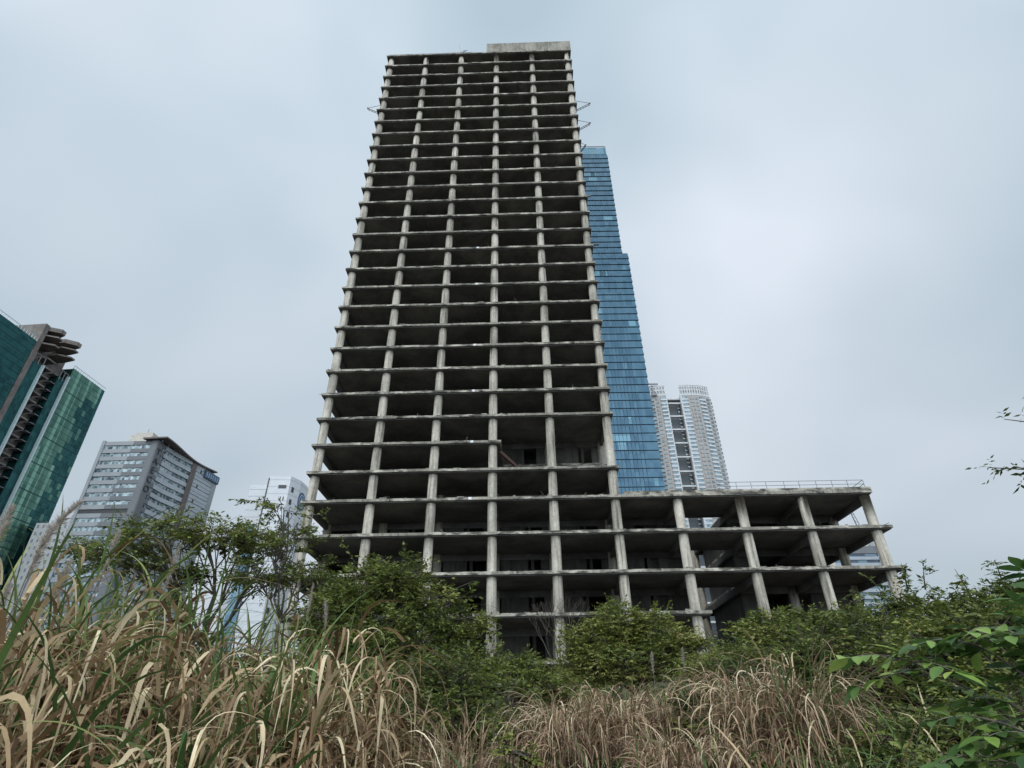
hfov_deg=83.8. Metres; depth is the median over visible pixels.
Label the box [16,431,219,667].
office block
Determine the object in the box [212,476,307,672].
emblem tower
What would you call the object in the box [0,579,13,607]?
grass plume
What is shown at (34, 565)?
grass plume
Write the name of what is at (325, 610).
grass plume
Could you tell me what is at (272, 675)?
tall grass clump
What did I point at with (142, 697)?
tall grass clump
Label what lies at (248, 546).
flat topped tree
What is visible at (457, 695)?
dark shrub
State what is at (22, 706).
tall grass clump
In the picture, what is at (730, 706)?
dry grass clump
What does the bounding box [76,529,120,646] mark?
grass plume
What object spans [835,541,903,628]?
ribbon block
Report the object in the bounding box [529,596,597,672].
bare shrub
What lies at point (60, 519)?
grass plume
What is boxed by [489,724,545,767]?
weed
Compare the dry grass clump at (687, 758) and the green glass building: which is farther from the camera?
the green glass building
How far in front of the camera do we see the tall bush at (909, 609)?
9.95 m
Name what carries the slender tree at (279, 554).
on the ground
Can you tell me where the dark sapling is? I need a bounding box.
[478,669,575,767]
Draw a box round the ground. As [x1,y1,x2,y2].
[0,671,1015,767]
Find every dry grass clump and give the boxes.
[400,686,544,767]
[486,678,660,767]
[497,680,576,735]
[544,668,697,767]
[604,708,770,767]
[610,673,739,767]
[657,622,839,767]
[706,609,919,767]
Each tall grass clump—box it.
[0,500,285,767]
[0,516,391,765]
[0,519,321,767]
[0,561,432,767]
[0,627,443,767]
[0,688,319,767]
[97,610,440,767]
[145,600,504,767]
[195,582,442,767]
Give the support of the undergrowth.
on the ground
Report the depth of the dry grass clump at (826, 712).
5.33 m
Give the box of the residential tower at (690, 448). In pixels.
[649,383,730,629]
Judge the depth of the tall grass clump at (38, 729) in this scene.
2.59 m
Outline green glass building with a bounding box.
[0,309,105,594]
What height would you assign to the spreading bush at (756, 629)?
2.543 m
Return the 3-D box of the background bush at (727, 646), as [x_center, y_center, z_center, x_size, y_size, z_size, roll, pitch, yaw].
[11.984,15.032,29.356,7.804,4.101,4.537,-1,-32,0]
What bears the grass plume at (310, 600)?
on the ground
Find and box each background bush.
[148,643,247,686]
[332,632,451,674]
[467,651,580,684]
[565,653,677,682]
[670,635,768,682]
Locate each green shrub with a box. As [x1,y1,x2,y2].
[476,643,602,715]
[662,646,798,696]
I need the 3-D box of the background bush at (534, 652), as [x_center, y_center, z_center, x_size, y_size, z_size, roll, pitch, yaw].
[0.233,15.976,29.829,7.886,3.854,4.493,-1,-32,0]
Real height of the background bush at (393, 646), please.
4.032 m
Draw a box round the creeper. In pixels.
[560,739,920,767]
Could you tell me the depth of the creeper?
3.96 m
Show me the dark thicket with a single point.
(846, 644)
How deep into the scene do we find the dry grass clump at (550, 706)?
7.57 m
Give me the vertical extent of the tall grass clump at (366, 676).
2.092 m
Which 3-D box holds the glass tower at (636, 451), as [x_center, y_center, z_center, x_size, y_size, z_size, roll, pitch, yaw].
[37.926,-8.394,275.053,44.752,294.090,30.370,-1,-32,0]
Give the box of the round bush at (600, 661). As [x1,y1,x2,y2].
[546,593,723,702]
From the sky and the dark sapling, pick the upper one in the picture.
the sky
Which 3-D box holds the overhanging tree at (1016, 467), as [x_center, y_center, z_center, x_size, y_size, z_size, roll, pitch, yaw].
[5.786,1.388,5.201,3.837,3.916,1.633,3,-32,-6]
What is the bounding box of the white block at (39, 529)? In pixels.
[5,515,72,635]
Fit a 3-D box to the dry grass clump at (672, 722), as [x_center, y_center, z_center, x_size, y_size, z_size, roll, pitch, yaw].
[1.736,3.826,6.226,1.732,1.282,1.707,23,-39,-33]
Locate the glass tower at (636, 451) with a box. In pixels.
[581,146,664,493]
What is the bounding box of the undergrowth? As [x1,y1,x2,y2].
[0,667,1022,767]
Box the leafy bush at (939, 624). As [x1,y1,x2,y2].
[867,592,1023,747]
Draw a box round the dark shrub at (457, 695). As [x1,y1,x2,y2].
[348,623,530,767]
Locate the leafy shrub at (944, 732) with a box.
[834,677,1023,767]
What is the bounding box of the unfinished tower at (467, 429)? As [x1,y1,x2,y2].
[267,41,906,676]
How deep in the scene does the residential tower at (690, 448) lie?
420.62 m
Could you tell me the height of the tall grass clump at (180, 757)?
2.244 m
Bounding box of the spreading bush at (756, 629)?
[712,598,890,694]
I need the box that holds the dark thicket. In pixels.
[696,595,963,755]
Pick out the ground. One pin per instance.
(491, 764)
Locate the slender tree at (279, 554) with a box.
[215,496,346,678]
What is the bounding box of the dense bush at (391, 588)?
[273,541,550,723]
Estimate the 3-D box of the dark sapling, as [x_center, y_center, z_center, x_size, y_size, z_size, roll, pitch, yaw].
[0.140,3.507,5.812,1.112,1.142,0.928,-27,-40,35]
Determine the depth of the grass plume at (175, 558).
4.98 m
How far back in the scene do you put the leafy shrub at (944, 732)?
4.65 m
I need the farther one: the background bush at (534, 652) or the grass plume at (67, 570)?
the background bush at (534, 652)
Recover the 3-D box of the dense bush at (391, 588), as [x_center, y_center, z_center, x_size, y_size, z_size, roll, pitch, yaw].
[-1.974,5.007,11.623,5.774,3.808,2.941,4,-32,-7]
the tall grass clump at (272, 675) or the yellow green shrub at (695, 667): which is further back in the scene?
the yellow green shrub at (695, 667)
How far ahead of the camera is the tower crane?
202.91 m
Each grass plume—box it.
[0,502,16,540]
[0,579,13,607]
[3,558,73,726]
[6,530,50,629]
[7,498,85,622]
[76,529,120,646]
[151,542,181,635]
[299,583,313,660]
[315,598,328,692]
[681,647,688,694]
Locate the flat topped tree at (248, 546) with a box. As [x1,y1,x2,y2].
[44,505,305,664]
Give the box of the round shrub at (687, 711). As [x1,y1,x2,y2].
[659,676,755,767]
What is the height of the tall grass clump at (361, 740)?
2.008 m
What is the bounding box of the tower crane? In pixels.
[851,513,872,545]
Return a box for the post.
[650,652,656,697]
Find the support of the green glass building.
on the ground
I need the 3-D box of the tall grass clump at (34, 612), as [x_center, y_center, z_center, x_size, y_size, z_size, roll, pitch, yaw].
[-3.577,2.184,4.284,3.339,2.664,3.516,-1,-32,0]
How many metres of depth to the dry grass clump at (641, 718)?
5.78 m
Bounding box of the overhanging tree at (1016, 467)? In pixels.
[965,398,1023,493]
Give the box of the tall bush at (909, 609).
[829,559,1023,702]
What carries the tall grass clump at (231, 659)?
on the ground
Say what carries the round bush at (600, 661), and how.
on the ground
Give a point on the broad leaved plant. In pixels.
(971, 745)
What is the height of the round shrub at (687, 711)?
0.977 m
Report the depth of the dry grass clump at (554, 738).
5.46 m
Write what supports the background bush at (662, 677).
on the ground
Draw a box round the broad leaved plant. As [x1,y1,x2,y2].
[826,556,1023,767]
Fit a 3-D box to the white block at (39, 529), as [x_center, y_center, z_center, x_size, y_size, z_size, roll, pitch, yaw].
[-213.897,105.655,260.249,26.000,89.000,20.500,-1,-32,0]
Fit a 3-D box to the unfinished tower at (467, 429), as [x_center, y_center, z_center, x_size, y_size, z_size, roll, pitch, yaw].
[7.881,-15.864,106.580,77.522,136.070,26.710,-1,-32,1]
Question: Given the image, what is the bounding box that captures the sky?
[0,0,1023,662]
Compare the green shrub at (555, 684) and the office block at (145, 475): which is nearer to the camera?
the green shrub at (555, 684)
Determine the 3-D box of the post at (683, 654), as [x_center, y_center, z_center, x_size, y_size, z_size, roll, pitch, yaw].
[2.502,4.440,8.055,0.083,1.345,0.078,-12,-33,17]
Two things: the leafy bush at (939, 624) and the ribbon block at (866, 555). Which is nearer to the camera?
the leafy bush at (939, 624)
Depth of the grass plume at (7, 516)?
3.83 m
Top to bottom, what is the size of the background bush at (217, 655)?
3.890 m
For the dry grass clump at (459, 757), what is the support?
on the ground

